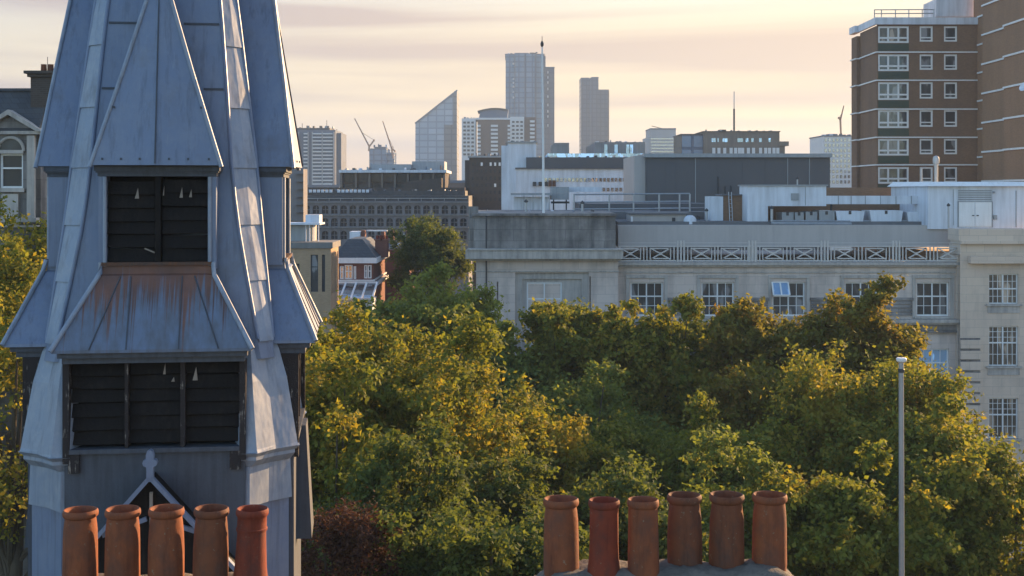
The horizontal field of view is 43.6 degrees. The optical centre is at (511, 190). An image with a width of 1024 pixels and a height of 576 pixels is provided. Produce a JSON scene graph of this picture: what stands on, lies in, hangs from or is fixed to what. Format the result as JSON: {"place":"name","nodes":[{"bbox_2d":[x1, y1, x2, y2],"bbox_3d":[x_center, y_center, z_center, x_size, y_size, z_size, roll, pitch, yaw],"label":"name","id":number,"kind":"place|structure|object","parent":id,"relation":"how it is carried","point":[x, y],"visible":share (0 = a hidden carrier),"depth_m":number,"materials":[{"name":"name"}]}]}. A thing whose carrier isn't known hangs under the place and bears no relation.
{"place":"outdoors","nodes":[
{"label":"outdoors","id":0,"kind":"place"},
{"bbox_2d":[289,169,306,221],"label":"brown slab","id":1,"kind":"structure","parent":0,"point":[298,196],"depth_m":150.00,"materials":[{"name":"concrete"}]},
{"bbox_2d":[297,123,345,184],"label":"estate tower","id":2,"kind":"structure","parent":0,"point":[323,151],"depth_m":500.00,"materials":[{"name":"concrete"}]},
{"bbox_2d":[338,235,389,322],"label":"white bay house","id":3,"kind":"structure","parent":0,"point":[361,258],"depth_m":106.59,"materials":[{"name":"red brick"}]},
{"bbox_2d":[415,90,458,179],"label":"slant top tower","id":4,"kind":"structure","parent":0,"point":[437,133],"depth_m":900.00,"materials":[{"name":"glass"}]},
{"bbox_2d":[0,0,931,179],"label":"sky","id":5,"kind":"structure","parent":0,"point":[680,65],"materials":[{"name":"beige"}]},
{"bbox_2d":[465,153,500,289],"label":"dark brick block","id":6,"kind":"structure","parent":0,"point":[483,180],"depth_m":190.00,"materials":[{"name":"grey brick"}]},
{"bbox_2d":[505,52,554,156],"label":"tall glass tower","id":7,"kind":"structure","parent":0,"point":[523,84],"depth_m":800.00,"materials":[{"name":"glass"}]},
{"bbox_2d":[501,141,627,209],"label":"white clinic","id":8,"kind":"structure","parent":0,"point":[521,167],"depth_m":148.50,"materials":[{"name":"grey paint"}]},
{"bbox_2d":[579,77,608,152],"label":"twin slim tower","id":9,"kind":"structure","parent":0,"point":[593,113],"depth_m":900.00,"materials":[{"name":"grey concrete"}]},
{"bbox_2d":[545,140,644,249],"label":"glazed roof block","id":10,"kind":"structure","parent":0,"point":[612,149],"depth_m":240.00,"materials":[{"name":"glass"}]},
{"bbox_2d":[643,126,675,152],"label":"pale office block","id":11,"kind":"structure","parent":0,"point":[658,140],"depth_m":600.00,"materials":[{"name":"concrete"}]},
{"bbox_2d":[623,153,831,249],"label":"clad hall","id":12,"kind":"structure","parent":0,"point":[698,177],"depth_m":112.00,"materials":[{"name":"grey metal"}]},
{"bbox_2d":[809,133,850,249],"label":"white grid tower","id":13,"kind":"structure","parent":0,"point":[837,146],"depth_m":360.00,"materials":[{"name":"concrete"}]},
{"bbox_2d":[849,0,1023,250],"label":"tower block","id":14,"kind":"structure","parent":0,"point":[943,80],"depth_m":125.00,"materials":[{"name":"brown brick"}]},
{"bbox_2d":[878,26,908,42],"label":"window","id":15,"kind":"structure","parent":14,"relation":"in","point":[886,34],"depth_m":125.06,"materials":[{"name":"white glass"}]},
{"bbox_2d":[878,54,908,70],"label":"window","id":16,"kind":"structure","parent":14,"relation":"in","point":[886,62],"depth_m":125.06,"materials":[{"name":"white glass"}]},
{"bbox_2d":[878,82,908,99],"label":"window","id":17,"kind":"structure","parent":14,"relation":"in","point":[886,90],"depth_m":125.09,"materials":[{"name":"white glass"}]},
{"bbox_2d":[878,110,908,127],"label":"window","id":18,"kind":"structure","parent":14,"relation":"in","point":[886,118],"depth_m":125.06,"materials":[{"name":"white glass"}]},
{"bbox_2d":[878,139,908,155],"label":"window","id":19,"kind":"structure","parent":14,"relation":"in","point":[886,147],"depth_m":125.12,"materials":[{"name":"white glass"}]},
{"bbox_2d":[878,167,908,183],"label":"window","id":20,"kind":"structure","parent":14,"relation":"in","point":[886,175],"depth_m":125.12,"materials":[{"name":"white glass"}]},
{"bbox_2d":[920,82,932,98],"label":"window","id":21,"kind":"structure","parent":14,"relation":"in","point":[926,88],"depth_m":125.12,"materials":[{"name":"white glass"}]},
{"bbox_2d":[920,110,932,126],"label":"window","id":22,"kind":"structure","parent":14,"relation":"in","point":[926,116],"depth_m":125.12,"materials":[{"name":"white glass"}]},
{"bbox_2d":[944,82,956,98],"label":"window","id":23,"kind":"structure","parent":14,"relation":"in","point":[950,88],"depth_m":125.12,"materials":[{"name":"white glass"}]},
{"bbox_2d":[944,110,956,126],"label":"window","id":24,"kind":"structure","parent":14,"relation":"in","point":[950,116],"depth_m":125.12,"materials":[{"name":"white glass"}]},
{"label":"ground","id":25,"kind":"structure","parent":0,"visible":0},
{"bbox_2d":[0,193,46,575],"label":"plane tree","id":26,"kind":"object","parent":25,"relation":"on","point":[18,277],"visible":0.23,"depth_m":42.48,"materials":[{"name":"green plant"}]},
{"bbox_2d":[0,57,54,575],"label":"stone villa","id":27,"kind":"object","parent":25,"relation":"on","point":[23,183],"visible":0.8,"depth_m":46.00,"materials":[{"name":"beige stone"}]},
{"bbox_2d":[1,154,22,187],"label":"window","id":28,"kind":"structure","parent":27,"relation":"in","point":[11,164],"depth_m":46.14,"materials":[{"name":"white glass"}]},
{"bbox_2d":[290,214,340,345],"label":"yellow brick office","id":29,"kind":"structure","parent":25,"relation":"on","point":[316,261],"depth_m":95.00,"materials":[{"name":"clear brick"}]},
{"bbox_2d":[311,255,317,291],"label":"window","id":30,"kind":"structure","parent":29,"relation":"in","point":[314,258],"depth_m":95.14,"materials":[{"name":"grey glass"}]},
{"bbox_2d":[338,281,377,336],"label":"glass conservatory","id":31,"kind":"object","parent":25,"relation":"on","point":[362,290],"visible":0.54,"depth_m":102.73,"materials":[{"name":"white glass"}]},
{"bbox_2d":[301,487,418,575],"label":"copper beech","id":32,"kind":"object","parent":25,"relation":"on","point":[349,545],"visible":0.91,"depth_m":26.57,"materials":[{"name":"brown plant"}]},
{"bbox_2d":[325,289,408,345],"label":"plane tree","id":33,"kind":"object","parent":25,"relation":"on","point":[363,305],"visible":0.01,"depth_m":62.61,"materials":[{"name":"green plant"}]},
{"bbox_2d":[369,144,395,166],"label":"unfinished block","id":34,"kind":"structure","parent":25,"relation":"on","point":[379,154],"depth_m":700.00,"materials":[{"name":"concrete"}]},
{"bbox_2d":[308,188,466,194],"bbox_3d":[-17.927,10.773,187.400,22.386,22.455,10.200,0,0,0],"label":"sheds","id":35,"kind":"object","parent":25,"relation":"on","point":[409,189],"visible":0.04,"depth_m":182.50,"materials":[{"name":"brick"}]},
{"bbox_2d":[307,188,472,312],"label":"arcaded warehouse","id":36,"kind":"structure","parent":25,"relation":"on","point":[344,212],"depth_m":170.37,"materials":[{"name":"brick"}]},
{"bbox_2d":[301,343,479,570],"bbox_3d":[-5.001,13.254,37.019,8.676,18.099,8.613,0,0,0],"label":"plane tree","id":37,"kind":"object","parent":25,"relation":"on","point":[336,424],"visible":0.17,"depth_m":36.34,"materials":[{"name":"green plant"}]},
{"bbox_2d":[339,161,450,187],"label":"concrete frame block","id":38,"kind":"structure","parent":25,"relation":"on","point":[425,174],"depth_m":211.50,"materials":[{"name":"concrete"}]},
{"bbox_2d":[385,230,415,324],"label":"terraced house","id":39,"kind":"structure","parent":25,"relation":"on","point":[389,268],"depth_m":118.00,"materials":[{"name":"red brick"}]},
{"bbox_2d":[301,409,510,575],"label":"plane tree","id":40,"kind":"object","parent":25,"relation":"on","point":[400,460],"visible":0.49,"depth_m":32.17,"materials":[{"name":"green plant"}]},
{"bbox_2d":[301,290,533,564],"bbox_3d":[-3.894,12.767,41.301,11.745,19.073,9.947,0,0,-21],"label":"plane tree","id":41,"kind":"object","parent":25,"relation":"on","point":[403,356],"visible":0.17,"depth_m":40.28,"materials":[{"name":"green plant"}]},
{"bbox_2d":[381,211,475,303],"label":"plane tree","id":42,"kind":"object","parent":25,"relation":"on","point":[424,245],"visible":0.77,"depth_m":110.51,"materials":[{"name":"green plant"}]},
{"bbox_2d":[349,258,539,389],"bbox_3d":[-3.247,12.770,60.737,11.322,19.067,10.743,0,0,0],"label":"plane tree","id":43,"kind":"object","parent":25,"relation":"on","point":[447,304],"visible":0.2,"depth_m":59.61,"materials":[{"name":"green plant"}]},
{"bbox_2d":[365,495,527,575],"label":"plane tree","id":44,"kind":"object","parent":25,"relation":"on","point":[434,553],"visible":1,"depth_m":26.37,"materials":[{"name":"green plant"}]},
{"bbox_2d":[409,444,569,538],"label":"plane tree","id":45,"kind":"object","parent":25,"relation":"on","point":[504,496],"visible":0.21,"depth_m":35.79,"materials":[{"name":"green plant"}]},
{"bbox_2d":[462,108,535,179],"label":"barrel roof flats","id":46,"kind":"structure","parent":25,"relation":"on","point":[491,131],"depth_m":600.80,"materials":[{"name":"concrete"}]},
{"bbox_2d":[460,318,567,415],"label":"plane tree","id":47,"kind":"object","parent":25,"relation":"on","point":[519,365],"visible":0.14,"depth_m":56.61,"materials":[{"name":"green plant"}]},
{"bbox_2d":[455,498,589,575],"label":"plane tree","id":48,"kind":"object","parent":25,"relation":"on","point":[529,562],"visible":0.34,"depth_m":27.39,"materials":[{"name":"green plant"}]},
{"bbox_2d":[471,369,618,498],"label":"plane tree","id":49,"kind":"object","parent":25,"relation":"on","point":[563,450],"visible":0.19,"depth_m":44.76,"materials":[{"name":"green plant"}]},
{"bbox_2d":[511,187,600,209],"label":"flat roof annexe","id":50,"kind":"structure","parent":25,"relation":"on","point":[534,203],"depth_m":105.00,"materials":[{"name":"grey metal"}]},
{"bbox_2d":[550,187,568,209],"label":"roof tank","id":51,"kind":"object","parent":50,"relation":"on","point":[559,193],"visible":0.79,"depth_m":106.00,"materials":[{"name":"grey metal"}]},
{"bbox_2d":[512,297,632,396],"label":"plane tree","id":52,"kind":"object","parent":25,"relation":"on","point":[547,325],"visible":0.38,"depth_m":57.30,"materials":[{"name":"green plant"}]},
{"bbox_2d":[530,356,683,456],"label":"plane tree","id":53,"kind":"object","parent":25,"relation":"on","point":[593,400],"visible":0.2,"depth_m":51.93,"materials":[{"name":"green plant"}]},
{"bbox_2d":[565,298,676,415],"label":"plane tree","id":54,"kind":"object","parent":25,"relation":"on","point":[614,336],"visible":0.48,"depth_m":56.92,"materials":[{"name":"green plant"}]},
{"bbox_2d":[563,450,709,561],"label":"plane tree","id":55,"kind":"object","parent":25,"relation":"on","point":[623,487],"visible":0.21,"depth_m":33.59,"materials":[{"name":"green plant"}]},
{"bbox_2d":[548,404,752,506],"bbox_3d":[4.799,15.239,48.088,8.810,14.132,8.552,0,0,0],"label":"plane tree","id":56,"kind":"object","parent":25,"relation":"on","point":[624,436],"visible":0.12,"depth_m":47.40,"materials":[{"name":"green plant"}]},
{"bbox_2d":[624,290,717,434],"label":"plane tree","id":57,"kind":"object","parent":25,"relation":"on","point":[682,344],"visible":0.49,"depth_m":56.77,"materials":[{"name":"green plant"}]},
{"bbox_2d":[673,301,731,409],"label":"plane tree","id":58,"kind":"object","parent":25,"relation":"on","point":[697,326],"depth_m":60.47,"materials":[{"name":"green plant"}]},
{"bbox_2d":[646,388,807,506],"bbox_3d":[7.957,14.576,45.098,7.792,15.455,7.756,0,0,0],"label":"plane tree","id":59,"kind":"object","parent":25,"relation":"on","point":[775,442],"visible":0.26,"depth_m":44.22,"materials":[{"name":"green plant"}]},
{"bbox_2d":[673,130,788,152],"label":"long flats","id":60,"kind":"structure","parent":25,"relation":"on","point":[731,141],"depth_m":300.00,"materials":[{"name":"grey concrete"}]},
{"bbox_2d":[465,188,1023,544],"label":"stone building","id":61,"kind":"structure","parent":25,"relation":"on","point":[963,291],"depth_m":79.72,"materials":[{"name":"beige stone"}]},
{"bbox_2d":[540,41,544,212],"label":"flagpole","id":62,"kind":"object","parent":61,"relation":"on","point":[543,174],"visible":0.94,"depth_m":80.95,"materials":[{"name":"white metal"}]},
{"bbox_2d":[573,193,690,210],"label":"roof handrail","id":63,"kind":"object","parent":61,"relation":"on","point":[633,201],"visible":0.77,"depth_m":91.95,"materials":[{"name":"metal"}]},
{"bbox_2d":[630,282,662,315],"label":"window","id":64,"kind":"structure","parent":61,"relation":"in","point":[650,294],"depth_m":80.22,"materials":[{"name":"white glass"}]},
{"bbox_2d":[625,212,691,221],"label":"roof hut","id":65,"kind":"object","parent":61,"relation":"on","point":[655,216],"visible":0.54,"depth_m":84.00,"materials":[{"name":"metal"}]},
{"bbox_2d":[701,282,733,315],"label":"window","id":66,"kind":"structure","parent":61,"relation":"in","point":[717,292],"depth_m":80.22,"materials":[{"name":"white glass"}]},
{"bbox_2d":[705,194,741,220],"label":"brick tank room","id":67,"kind":"object","parent":61,"relation":"on","point":[717,206],"visible":0.59,"depth_m":86.00,"materials":[{"name":"brick"}]},
{"bbox_2d":[738,185,827,220],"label":"duct enclosure","id":68,"kind":"object","parent":61,"relation":"on","point":[757,200],"visible":0.9,"depth_m":84.00,"materials":[{"name":"grey metal"}]},
{"bbox_2d":[772,282,804,315],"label":"window","id":69,"kind":"structure","parent":61,"relation":"in","point":[793,302],"depth_m":80.22,"materials":[{"name":"white glass"}]},
{"bbox_2d":[768,204,899,219],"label":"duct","id":70,"kind":"object","parent":61,"relation":"on","point":[847,207],"depth_m":88.00,"materials":[{"name":"metal"}]},
{"bbox_2d":[770,220,907,224],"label":"pipe run","id":71,"kind":"object","parent":61,"relation":"on","point":[811,222],"visible":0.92,"depth_m":83.14,"materials":[{"name":"grey metal"}]},
{"bbox_2d":[835,211,864,220],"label":"air handling unit","id":72,"kind":"object","parent":61,"relation":"on","point":[851,215],"visible":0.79,"depth_m":84.00,"materials":[{"name":"metal"}]},
{"bbox_2d":[845,282,876,303],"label":"window","id":73,"kind":"structure","parent":61,"relation":"in","point":[851,288],"depth_m":80.22,"materials":[{"name":"white glass"}]},
{"bbox_2d":[826,196,917,209],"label":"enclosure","id":74,"kind":"object","parent":61,"relation":"on","point":[830,200],"visible":0.79,"depth_m":84.10,"materials":[{"name":"grey metal"}]},
{"bbox_2d":[861,210,902,220],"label":"air handling unit","id":75,"kind":"object","parent":61,"relation":"on","point":[883,215],"visible":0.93,"depth_m":84.00,"materials":[{"name":"metal"}]},
{"bbox_2d":[916,282,947,315],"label":"window","id":76,"kind":"structure","parent":61,"relation":"in","point":[931,297],"depth_m":80.22,"materials":[{"name":"white glass"}]},
{"bbox_2d":[919,349,947,378],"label":"window","id":77,"kind":"structure","parent":61,"relation":"in","point":[940,355],"depth_m":80.22,"materials":[{"name":"glass"}]},
{"bbox_2d":[887,182,1023,228],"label":"plant room","id":78,"kind":"object","parent":61,"relation":"on","point":[986,204],"visible":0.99,"depth_m":82.00,"materials":[{"name":"white paint"}]},
{"bbox_2d":[959,202,974,226],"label":"door","id":79,"kind":"structure","parent":78,"relation":"in","point":[966,209],"depth_m":81.96,"materials":[{"name":"white paint"}]},
{"bbox_2d":[975,202,991,226],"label":"door","id":80,"kind":"structure","parent":78,"relation":"in","point":[983,210],"depth_m":81.96,"materials":[{"name":"white paint"}]},
{"bbox_2d":[989,274,1016,303],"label":"window","id":81,"kind":"structure","parent":61,"relation":"in","point":[1002,287],"depth_m":79.40,"materials":[{"name":"white glass"}]},
{"bbox_2d":[989,326,1016,365],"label":"window","id":82,"kind":"structure","parent":61,"relation":"in","point":[1002,339],"depth_m":79.40,"materials":[{"name":"white glass"}]},
{"bbox_2d":[989,398,1016,437],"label":"window","id":83,"kind":"structure","parent":61,"relation":"in","point":[1002,411],"depth_m":79.40,"materials":[{"name":"white glass"}]},
{"bbox_2d":[667,423,836,575],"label":"plane tree","id":84,"kind":"object","parent":25,"relation":"on","point":[758,461],"visible":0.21,"depth_m":37.58,"materials":[{"name":"green plant"}]},
{"bbox_2d":[693,291,824,473],"bbox_3d":[10.820,13.417,57.040,6.937,17.770,7.067,0,0,0],"label":"plane tree","id":85,"kind":"object","parent":25,"relation":"on","point":[740,329],"visible":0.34,"depth_m":56.31,"materials":[{"name":"green plant"}]},
{"bbox_2d":[691,354,833,487],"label":"plane tree","id":86,"kind":"object","parent":25,"relation":"on","point":[737,400],"visible":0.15,"depth_m":50.26,"materials":[{"name":"green plant"}]},
{"bbox_2d":[733,437,964,575],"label":"plane tree","id":87,"kind":"object","parent":25,"relation":"on","point":[850,524],"visible":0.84,"depth_m":35.28,"materials":[{"name":"green plant"}]},
{"bbox_2d":[780,270,937,508],"bbox_3d":[15.133,12.897,56.296,7.025,18.811,8.405,0,0,20],"label":"plane tree","id":88,"kind":"object","parent":25,"relation":"on","point":[865,319],"visible":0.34,"depth_m":54.48,"materials":[{"name":"green plant"}]},
{"bbox_2d":[749,325,1007,572],"bbox_3d":[12.997,13.596,47.211,10.389,17.418,10.214,0,0,0],"label":"plane tree","id":89,"kind":"object","parent":25,"relation":"on","point":[841,415],"visible":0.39,"depth_m":45.81,"materials":[{"name":"green plant"}]},
{"bbox_2d":[896,357,906,575],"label":"lamp post","id":90,"kind":"object","parent":25,"relation":"on","point":[901,361],"visible":1,"depth_m":25.96,"materials":[{"name":"metal"}]},
{"bbox_2d":[867,393,1014,575],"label":"plane tree","id":91,"kind":"object","parent":25,"relation":"on","point":[932,436],"visible":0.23,"depth_m":41.47,"materials":[{"name":"green plant"}]},
{"bbox_2d":[891,435,1023,575],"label":"plane tree","id":92,"kind":"object","parent":25,"relation":"on","point":[979,483],"visible":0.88,"depth_m":37.53,"materials":[{"name":"green plant"}]},
{"bbox_3d":[-1.000,14.000,10.800,15.600,16.000,6.200,0,0,0],"label":"terrace house","id":93,"kind":"object","parent":25,"relation":"on","visible":0},
{"bbox_2d":[98,572,233,575],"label":"chimney stack","id":94,"kind":"object","parent":93,"relation":"on","point":[185,574],"visible":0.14,"depth_m":11.03,"materials":[{"name":"brick"}]},
{"bbox_2d":[62,506,98,575],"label":"chimney pot","id":95,"kind":"object","parent":94,"relation":"on","point":[80,546],"visible":1,"depth_m":10.79,"materials":[{"name":"ceramic"}]},
{"bbox_2d":[104,504,140,575],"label":"chimney pot","id":96,"kind":"object","parent":94,"relation":"on","point":[122,544],"visible":1,"depth_m":10.78,"materials":[{"name":"ceramic"}]},
{"bbox_2d":[148,504,184,575],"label":"chimney pot","id":97,"kind":"object","parent":94,"relation":"on","point":[166,544],"visible":1,"depth_m":10.78,"materials":[{"name":"ceramic"}]},
{"bbox_2d":[193,504,228,575],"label":"chimney pot","id":98,"kind":"object","parent":94,"relation":"on","point":[210,550],"visible":1,"depth_m":10.78,"materials":[{"name":"brown ceramic"}]},
{"bbox_2d":[233,504,268,575],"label":"chimney pot","id":99,"kind":"object","parent":94,"relation":"on","point":[251,552],"visible":1,"depth_m":10.80,"materials":[{"name":"red ceramic"}]},
{"bbox_2d":[534,558,793,575],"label":"chimney stack","id":100,"kind":"object","parent":93,"relation":"on","point":[750,567],"visible":0.45,"depth_m":10.86,"materials":[{"name":"brick"}]},
{"bbox_2d":[543,495,578,575],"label":"chimney pot","id":101,"kind":"object","parent":100,"relation":"on","point":[561,543],"visible":0.99,"depth_m":10.88,"materials":[{"name":"ceramic"}]},
{"bbox_2d":[587,496,619,575],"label":"chimney pot","id":102,"kind":"object","parent":100,"relation":"on","point":[603,551],"visible":0.99,"depth_m":10.78,"materials":[{"name":"red ceramic"}]},
{"bbox_2d":[627,496,658,575],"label":"chimney pot","id":103,"kind":"object","parent":100,"relation":"on","point":[643,546],"visible":0.99,"depth_m":10.78,"materials":[{"name":"ceramic"}]},
{"bbox_2d":[667,491,701,565],"bbox_3d":[1.497,2.972,11.106,0.302,0.672,0.302,-1,-1,20],"label":"chimney pot","id":104,"kind":"object","parent":100,"relation":"on","point":[684,537],"visible":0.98,"depth_m":10.98,"materials":[{"name":"brown ceramic"}]},
{"bbox_2d":[709,490,744,568],"bbox_3d":[1.862,2.964,11.102,0.304,0.666,0.305,0,0,7],"label":"chimney pot","id":105,"kind":"object","parent":100,"relation":"on","point":[726,539],"visible":0.95,"depth_m":10.98,"materials":[{"name":"brown ceramic"}]},
{"bbox_2d":[752,490,787,570],"bbox_3d":[2.233,2.964,11.101,0.307,0.666,0.305,0,0,30],"label":"chimney pot","id":106,"kind":"object","parent":100,"relation":"on","point":[769,536],"visible":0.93,"depth_m":10.98,"materials":[{"name":"ceramic"}]},
{"bbox_3d":[-4.150,14.850,18.200,11.300,14.300,8.200,0,0,0],"label":"school hall","id":107,"kind":"object","parent":25,"relation":"on","visible":0},
{"bbox_2d":[0,0,322,575],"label":"lead turret","id":108,"kind":"object","parent":107,"relation":"on","point":[160,337],"visible":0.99,"depth_m":14.70,"materials":[{"name":"grey metal"}]},
{"bbox_2d":[23,357,39,463],"bbox_3d":[-5.457,2.552,14.925,0.437,1.236,0.181,0,0,-7],"label":"louvre window","id":109,"kind":"structure","parent":108,"relation":"in","point":[30,364],"depth_m":14.82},
{"bbox_2d":[62,358,246,473],"bbox_3d":[-4.078,2.549,14.840,2.014,1.242,0.817,0,0,-7],"label":"louvre window","id":110,"kind":"structure","parent":108,"relation":"in","point":[121,408],"depth_m":14.54,"materials":[{"name":"brown wood"}]},
{"bbox_2d":[101,177,211,265],"bbox_3d":[-4.087,0.345,14.916,1.254,1.015,0.665,0,0,-7],"label":"louvre window","id":111,"kind":"structure","parent":108,"relation":"in","point":[146,215],"depth_m":14.71,"materials":[{"name":"brown wood"}]},
{"bbox_2d":[281,353,304,456],"bbox_3d":[-2.872,2.551,16.166,0.437,1.237,2.014,0,0,-7],"label":"louvre window","id":112,"kind":"structure","parent":108,"relation":"in","point":[294,363],"depth_m":15.19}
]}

